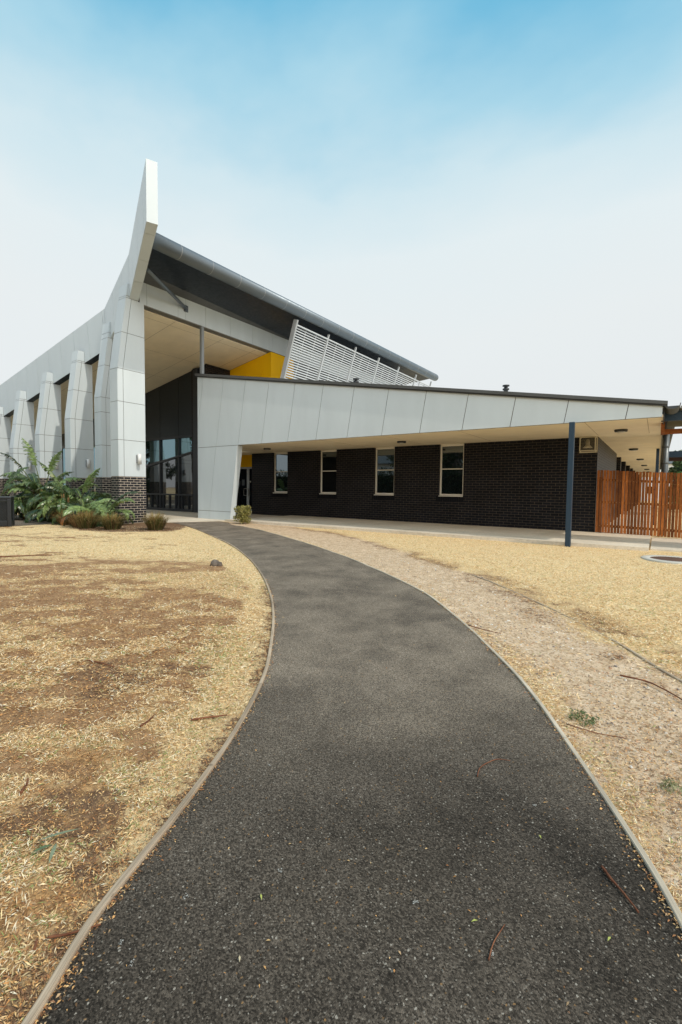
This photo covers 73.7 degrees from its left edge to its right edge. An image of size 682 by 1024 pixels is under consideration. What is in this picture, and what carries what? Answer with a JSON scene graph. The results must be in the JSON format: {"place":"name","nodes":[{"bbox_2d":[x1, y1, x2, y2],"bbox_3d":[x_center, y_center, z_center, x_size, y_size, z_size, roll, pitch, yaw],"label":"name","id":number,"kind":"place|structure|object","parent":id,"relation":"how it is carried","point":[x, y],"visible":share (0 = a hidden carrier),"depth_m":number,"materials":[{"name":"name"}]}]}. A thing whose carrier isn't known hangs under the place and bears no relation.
{"place":"outdoors","nodes":[
{"label":"outdoors","id":0,"kind":"place"},
{"bbox_2d":[12,515,56,525],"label":"side path","id":1,"kind":"structure","parent":0,"point":[19,521],"depth_m":15.87,"materials":[{"name":"concrete"}]},
{"bbox_2d":[0,496,14,526],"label":"litter bin","id":2,"kind":"object","parent":1,"relation":"on","point":[7,516],"visible":1,"depth_m":14.23,"materials":[{"name":"black plastic"}]},
{"bbox_2d":[143,509,276,522],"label":"entrance paving","id":3,"kind":"structure","parent":0,"point":[176,516],"depth_m":20.11,"materials":[{"name":"concrete"}]},
{"bbox_2d":[0,501,681,1023],"bbox_3d":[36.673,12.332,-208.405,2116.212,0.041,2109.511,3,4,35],"label":"ground","id":4,"kind":"structure","parent":0,"point":[372,555],"depth_m":3.53,"materials":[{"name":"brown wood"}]},
{"bbox_2d":[1,467,37,513],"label":"fern","id":5,"kind":"object","parent":4,"relation":"on","point":[26,497],"visible":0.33,"depth_m":17.06,"materials":[{"name":"green plant"}]},
{"bbox_2d":[0,554,51,556],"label":"fallen stick","id":6,"kind":"object","parent":4,"relation":"on","point":[23,555],"visible":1,"depth_m":8.27,"materials":[{"name":"brown wood"}]},
{"bbox_2d":[8,478,57,508],"bbox_3d":[-12.028,-0.567,18.027,2.290,1.648,1.698,2,3,27],"label":"banana plant","id":7,"kind":"object","parent":4,"relation":"on","point":[29,489],"visible":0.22,"depth_m":17.55,"materials":[{"name":"green plant"}]},
{"bbox_2d":[14,490,51,519],"bbox_3d":[-11.932,-0.122,17.365,1.854,1.678,2.228,3,4,35],"label":"banana plant","id":8,"kind":"object","parent":4,"relation":"on","point":[16,511],"visible":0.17,"depth_m":16.99,"materials":[{"name":"green plant"}]},
{"bbox_2d":[29,503,46,520],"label":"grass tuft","id":9,"kind":"object","parent":4,"relation":"on","point":[41,514],"visible":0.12,"depth_m":16.55,"materials":[{"name":"green plant"}]},
{"bbox_2d":[23,499,56,522],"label":"banana plant","id":10,"kind":"object","parent":4,"relation":"on","point":[32,515],"visible":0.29,"depth_m":15.77,"materials":[{"name":"green plant"}]},
{"bbox_2d":[0,438,82,508],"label":"fern","id":11,"kind":"object","parent":4,"relation":"on","point":[34,477],"visible":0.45,"depth_m":17.24,"materials":[{"name":"green plant"}]},
{"bbox_2d":[15,471,71,517],"bbox_3d":[-12.280,-0.544,18.597,2.407,2.270,2.730,-1,3,-23],"label":"banana plant","id":12,"kind":"object","parent":4,"relation":"on","point":[58,477],"visible":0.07,"depth_m":18.89,"materials":[{"name":"green plant"}]},
{"bbox_2d":[45,508,71,524],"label":"grass tuft","id":13,"kind":"object","parent":4,"relation":"on","point":[59,522],"visible":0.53,"depth_m":15.06,"materials":[{"name":"green plant"}]},
{"bbox_2d":[26,483,98,521],"bbox_3d":[-9.700,-0.141,15.850,1.844,1.790,2.240,3,4,35],"label":"fern","id":14,"kind":"object","parent":4,"relation":"on","point":[48,504],"visible":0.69,"depth_m":15.35,"materials":[{"name":"green plant"}]},
{"bbox_2d":[36,461,102,521],"bbox_3d":[-9.652,-0.553,16.248,2.139,2.542,2.393,-1,3,-26],"label":"fern","id":15,"kind":"object","parent":4,"relation":"on","point":[87,480],"visible":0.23,"depth_m":16.20,"materials":[{"name":"green plant"}]},
{"bbox_2d":[47,923,100,938],"bbox_3d":[-0.771,1.212,1.315,0.138,0.008,0.012,0,3,-16],"label":"fallen stick","id":16,"kind":"object","parent":4,"relation":"on","point":[61,935],"visible":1,"depth_m":1.30,"materials":[{"name":"brown wood"}]},
{"bbox_2d":[59,511,95,526],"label":"grass tuft","id":17,"kind":"object","parent":4,"relation":"on","point":[71,522],"visible":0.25,"depth_m":14.28,"materials":[{"name":"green plant"}]},
{"bbox_2d":[51,488,114,525],"bbox_3d":[-8.575,0.102,15.499,2.476,1.907,1.900,3,4,35],"label":"fern","id":18,"kind":"object","parent":4,"relation":"on","point":[99,504],"visible":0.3,"depth_m":15.04,"materials":[{"name":"green plant"}]},
{"bbox_2d":[68,510,99,528],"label":"grass tuft","id":19,"kind":"object","parent":4,"relation":"on","point":[84,521],"visible":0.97,"depth_m":13.89,"materials":[{"name":"green plant"}]},
{"bbox_2d":[60,484,110,503],"bbox_3d":[-9.653,-0.257,17.411,2.384,1.641,2.005,-2,4,-39],"label":"fern","id":20,"kind":"object","parent":4,"relation":"on","point":[99,497],"visible":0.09,"depth_m":17.32,"materials":[{"name":"green plant"}]},
{"bbox_2d":[70,496,114,512],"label":"banana plant","id":21,"kind":"object","parent":4,"relation":"on","point":[105,504],"visible":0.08,"depth_m":16.09,"materials":[{"name":"green plant"}]},
{"bbox_2d":[86,659,114,666],"bbox_3d":[-1.744,1.098,3.307,0.289,0.012,0.017,2,3,24],"label":"fallen stick","id":22,"kind":"object","parent":4,"relation":"on","point":[99,662],"visible":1,"depth_m":3.31,"materials":[{"name":"brown wood"}]},
{"bbox_2d":[63,491,141,526],"bbox_3d":[-8.041,0.226,15.035,2.324,1.871,2.291,3,4,35],"label":"banana plant","id":23,"kind":"object","parent":4,"relation":"on","point":[84,509],"visible":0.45,"depth_m":15.01,"materials":[{"name":"green plant"}]},
{"bbox_2d":[96,511,127,529],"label":"grass tuft","id":24,"kind":"object","parent":4,"relation":"on","point":[112,522],"visible":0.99,"depth_m":13.62,"materials":[{"name":"green plant"}]},
{"bbox_2d":[139,714,155,726],"bbox_3d":[-1.060,1.147,2.505,0.016,0.013,0.136,1,3,13],"label":"fallen stick","id":25,"kind":"object","parent":4,"relation":"on","point":[144,723],"visible":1,"depth_m":2.48,"materials":[{"name":"brown wood"}]},
{"bbox_2d":[21,525,274,1023],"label":"timber edging","id":26,"kind":"object","parent":4,"relation":"on","point":[36,1009],"visible":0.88,"depth_m":1.53,"materials":[{"name":"brown wood"}]},
{"bbox_2d":[136,510,170,529],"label":"grass tuft","id":27,"kind":"object","parent":4,"relation":"on","point":[157,522],"visible":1,"depth_m":13.73,"materials":[{"name":"green plant"}]},
{"bbox_2d":[191,714,226,720],"bbox_3d":[-0.736,1.147,2.545,0.194,0.012,0.013,0,3,-18],"label":"fallen stick","id":28,"kind":"object","parent":4,"relation":"on","point":[207,717],"visible":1,"depth_m":2.54,"materials":[{"name":"brown wood"}]},
{"bbox_2d":[210,559,222,565],"bbox_3d":[-2.082,0.858,7.612,0.247,0.121,0.194,3,4,35],"label":"rock","id":29,"kind":"object","parent":4,"relation":"on","point":[214,562],"visible":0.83,"depth_m":7.56,"materials":[{"name":"grey stone"}]},
{"bbox_2d":[0,158,438,523],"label":"community hall","id":30,"kind":"structure","parent":4,"relation":"on","point":[110,390],"depth_m":19.66,"materials":[{"name":"paint"}]},
{"bbox_2d":[86,459,89,467],"bbox_3d":[-11.007,-2.110,19.804,0.196,0.370,0.132,3,4,35],"label":"wall lamp","id":31,"kind":"object","parent":30,"relation":"attached to","point":[87,463],"visible":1,"depth_m":19.74,"materials":[{"name":"silver metal"}]},
{"bbox_2d":[136,454,141,463],"bbox_3d":[-7.205,-1.887,16.240,0.196,0.370,0.132,3,4,35],"label":"wall lamp","id":32,"kind":"object","parent":30,"relation":"attached to","point":[138,458],"visible":1,"depth_m":16.18,"materials":[{"name":"silver metal"}]},
{"bbox_2d":[233,505,251,523],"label":"round shrub","id":33,"kind":"object","parent":4,"relation":"on","point":[243,514],"visible":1,"depth_m":16.29,"materials":[{"name":"green plant"}]},
{"bbox_2d":[0,551,681,953],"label":"dry grass tips","id":34,"kind":"object","parent":4,"relation":"on","point":[214,693],"visible":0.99,"depth_m":3.44,"materials":[{"name":"beige plant"}]},
{"bbox_2d":[195,373,680,546],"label":"side wing","id":35,"kind":"structure","parent":4,"relation":"on","point":[505,457],"depth_m":15.58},
{"bbox_2d":[236,467,247,510],"bbox_3d":[-5.140,-1.184,23.503,0.912,2.260,0.128,3,4,35],"label":"door","id":36,"kind":"structure","parent":35,"relation":"in","point":[242,497],"depth_m":23.48,"materials":[{"name":"black glass"}]},
{"bbox_2d":[248,467,251,510],"bbox_3d":[-4.376,-1.149,22.992,0.912,2.260,0.095,3,4,35],"label":"door","id":37,"kind":"structure","parent":35,"relation":"in","point":[249,468],"depth_m":23.19,"materials":[{"name":"silver metal"}]},
{"bbox_2d":[274,452,287,492],"bbox_3d":[-2.747,-1.794,20.873,0.880,1.869,0.165,3,4,35],"label":"window","id":38,"kind":"structure","parent":35,"relation":"in","point":[280,459],"depth_m":20.96,"materials":[{"name":"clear glass"}]},
{"bbox_2d":[319,450,335,493],"bbox_3d":[-0.523,-1.691,19.328,0.880,1.869,0.165,3,4,35],"label":"window","id":39,"kind":"structure","parent":35,"relation":"in","point":[328,457],"depth_m":19.40,"materials":[{"name":"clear glass"}]},
{"bbox_2d":[280,319,431,386],"bbox_3d":[1.653,-6.960,25.464,1.211,3.312,14.050,3,4,35],"label":"louvre screen","id":40,"kind":"object","parent":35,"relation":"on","point":[290,348],"visible":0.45,"depth_m":21.82,"materials":[{"name":"paint"}]},
{"bbox_2d":[374,447,394,494],"bbox_3d":[1.718,-1.588,17.772,0.880,1.869,0.165,3,4,35],"label":"window","id":41,"kind":"structure","parent":35,"relation":"in","point":[384,477],"depth_m":17.83,"materials":[{"name":"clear glass"}]},
{"bbox_2d":[440,443,463,496],"bbox_3d":[3.950,-1.485,16.222,0.900,1.869,0.165,3,4,35],"label":"window","id":42,"kind":"structure","parent":35,"relation":"in","point":[452,455],"depth_m":16.27,"materials":[{"name":"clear glass"}]},
{"bbox_2d":[579,436,597,452],"bbox_3d":[7.379,-2.007,13.589,0.480,0.465,0.254,3,4,35],"label":"caged loudspeaker","id":43,"kind":"object","parent":35,"relation":"attached to","point":[588,446],"visible":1,"depth_m":13.54,"materials":[{"name":"beige plastic"}]},
{"bbox_2d":[614,429,627,432],"bbox_3d":[7.365,-2.121,11.972,0.310,0.094,0.310,3,4,35],"label":"ceiling light","id":44,"kind":"object","parent":35,"relation":"attached to","point":[620,430],"visible":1,"depth_m":11.87,"materials":[{"name":"black plastic"}]},
{"bbox_2d":[235,525,681,930],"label":"timber edging","id":45,"kind":"object","parent":4,"relation":"on","point":[662,887],"visible":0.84,"depth_m":1.95,"materials":[{"name":"brown wood"}]},
{"bbox_2d":[472,574,681,682],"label":"timber edging","id":46,"kind":"object","parent":4,"relation":"on","point":[649,662],"visible":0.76,"depth_m":3.83,"materials":[{"name":"brown wood"}]},
{"bbox_2d":[568,708,601,726],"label":"weed","id":47,"kind":"object","parent":4,"relation":"on","point":[586,716],"visible":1,"depth_m":2.58,"materials":[{"name":"green plant"}]},
{"bbox_2d":[566,723,625,738],"bbox_3d":[1.362,1.179,2.443,0.282,0.006,0.026,2,3,31],"label":"fallen stick","id":48,"kind":"object","parent":4,"relation":"on","point":[592,731],"visible":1,"depth_m":2.44,"materials":[{"name":"brown wood"}]},
{"bbox_2d":[620,674,681,699],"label":"fallen stick","id":49,"kind":"object","parent":4,"relation":"on","point":[648,682],"visible":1,"depth_m":3.08,"materials":[{"name":"brown wood"}]},
{"bbox_2d":[640,555,681,563],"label":"drain cover","id":50,"kind":"object","parent":4,"relation":"on","point":[666,559],"visible":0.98,"depth_m":8.73,"materials":[{"name":"concrete"}]},
{"bbox_2d":[650,537,681,551],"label":"footpath","id":51,"kind":"structure","parent":4,"relation":"on","point":[667,544],"depth_m":11.07,"materials":[{"name":"concrete"}]},
{"bbox_2d":[595,470,681,537],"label":"timber fence","id":52,"kind":"object","parent":51,"relation":"on","point":[604,509],"visible":0.99,"depth_m":12.93,"materials":[{"name":"brown wood"}]},
{"bbox_2d":[661,406,681,460],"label":"covered walkway","id":53,"kind":"structure","parent":51,"relation":"on","point":[674,420],"depth_m":10.86,"materials":[{"name":"brown metal"}]},
{"bbox_2d":[659,778,681,795],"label":"weed","id":54,"kind":"object","parent":4,"relation":"on","point":[673,785],"visible":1,"depth_m":1.99,"materials":[{"name":"green plant"}]},
{"bbox_2d":[668,449,681,480],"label":"tree","id":55,"kind":"object","parent":4,"relation":"on","point":[674,467],"visible":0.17,"depth_m":48.29,"materials":[{"name":"green plant"}]},
{"bbox_2d":[668,471,681,509],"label":"tree","id":56,"kind":"object","parent":4,"relation":"on","point":[680,472],"visible":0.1,"depth_m":30.57,"materials":[{"name":"green plant"}]},
{"bbox_2d":[672,462,681,495],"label":"tree","id":57,"kind":"object","parent":4,"relation":"on","point":[679,468],"visible":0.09,"depth_m":35.21,"materials":[{"name":"green plant"}]},
{"bbox_2d":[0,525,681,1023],"bbox_3d":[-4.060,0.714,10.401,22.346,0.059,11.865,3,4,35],"label":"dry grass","id":58,"kind":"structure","parent":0,"point":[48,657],"depth_m":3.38,"materials":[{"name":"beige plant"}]},
{"bbox_2d":[19,778,28,793],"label":"fallen stick","id":59,"kind":"object","parent":58,"relation":"on","point":[23,788],"visible":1,"depth_m":1.93,"materials":[{"name":"brown wood"}]},
{"bbox_2d":[32,844,52,852],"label":"fallen leaf","id":60,"kind":"object","parent":58,"relation":"on","point":[42,847],"visible":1,"depth_m":1.59,"materials":[{"name":"green plant"}]},
{"bbox_2d":[49,843,56,861],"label":"fallen leaf","id":61,"kind":"object","parent":58,"relation":"on","point":[52,851],"visible":1,"depth_m":1.57,"materials":[{"name":"green plant"}]},
{"bbox_2d":[38,828,80,840],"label":"fallen leaf","id":62,"kind":"object","parent":58,"relation":"on","point":[55,834],"visible":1,"depth_m":1.65,"materials":[{"name":"green plant"}]},
{"bbox_2d":[0,0,681,450],"label":"sky","id":63,"kind":"structure","parent":0,"point":[486,194],"materials":[{"name":"blue"}]},
{"bbox_2d":[36,521,681,1023],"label":"path","id":64,"kind":"structure","parent":0,"point":[448,701],"depth_m":1.57,"materials":[{"name":"grey asphalt"}]},
{"bbox_2d":[34,578,681,1023],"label":"husk spill","id":65,"kind":"object","parent":64,"relation":"on","point":[46,1006],"visible":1,"depth_m":1.45,"materials":[{"name":"beige plant"}]},
{"bbox_2d":[239,738,615,961],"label":"gum buds","id":66,"kind":"object","parent":64,"relation":"on","point":[471,921],"visible":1,"depth_m":1.36,"materials":[{"name":"brown plant"}]},
{"bbox_2d":[477,759,509,776],"bbox_3d":[0.698,1.188,2.131,0.231,0.006,0.049,-1,3,-32],"label":"fallen stick","id":67,"kind":"object","parent":64,"relation":"on","point":[488,762],"visible":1,"depth_m":2.15,"materials":[{"name":"brown wood"}]},
{"bbox_2d":[488,924,504,960],"bbox_3d":[0.444,1.228,1.303,0.010,0.005,0.132,3,4,38],"label":"fallen stick","id":68,"kind":"object","parent":64,"relation":"on","point":[493,943],"visible":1,"depth_m":1.29,"materials":[{"name":"brown wood"}]},
{"bbox_2d":[600,865,638,912],"bbox_3d":[0.901,1.221,1.479,0.012,0.011,0.171,0,3,-5],"label":"fallen stick","id":69,"kind":"object","parent":64,"relation":"on","point":[615,883],"visible":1,"depth_m":1.49,"materials":[{"name":"brown wood"}]},
{"bbox_2d":[225,505,650,551],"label":"veranda slab","id":70,"kind":"structure","parent":0,"point":[626,541],"depth_m":13.57,"materials":[{"name":"concrete"}]},
{"bbox_2d":[353,555,681,886],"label":"gravel","id":71,"kind":"structure","parent":0,"point":[615,665],"depth_m":3.24,"materials":[{"name":"beige gravel"}]},
{"bbox_2d":[641,461,672,500],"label":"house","id":72,"kind":"structure","parent":0,"point":[670,464],"depth_m":65.59,"materials":[{"name":"white glass"}]}
]}

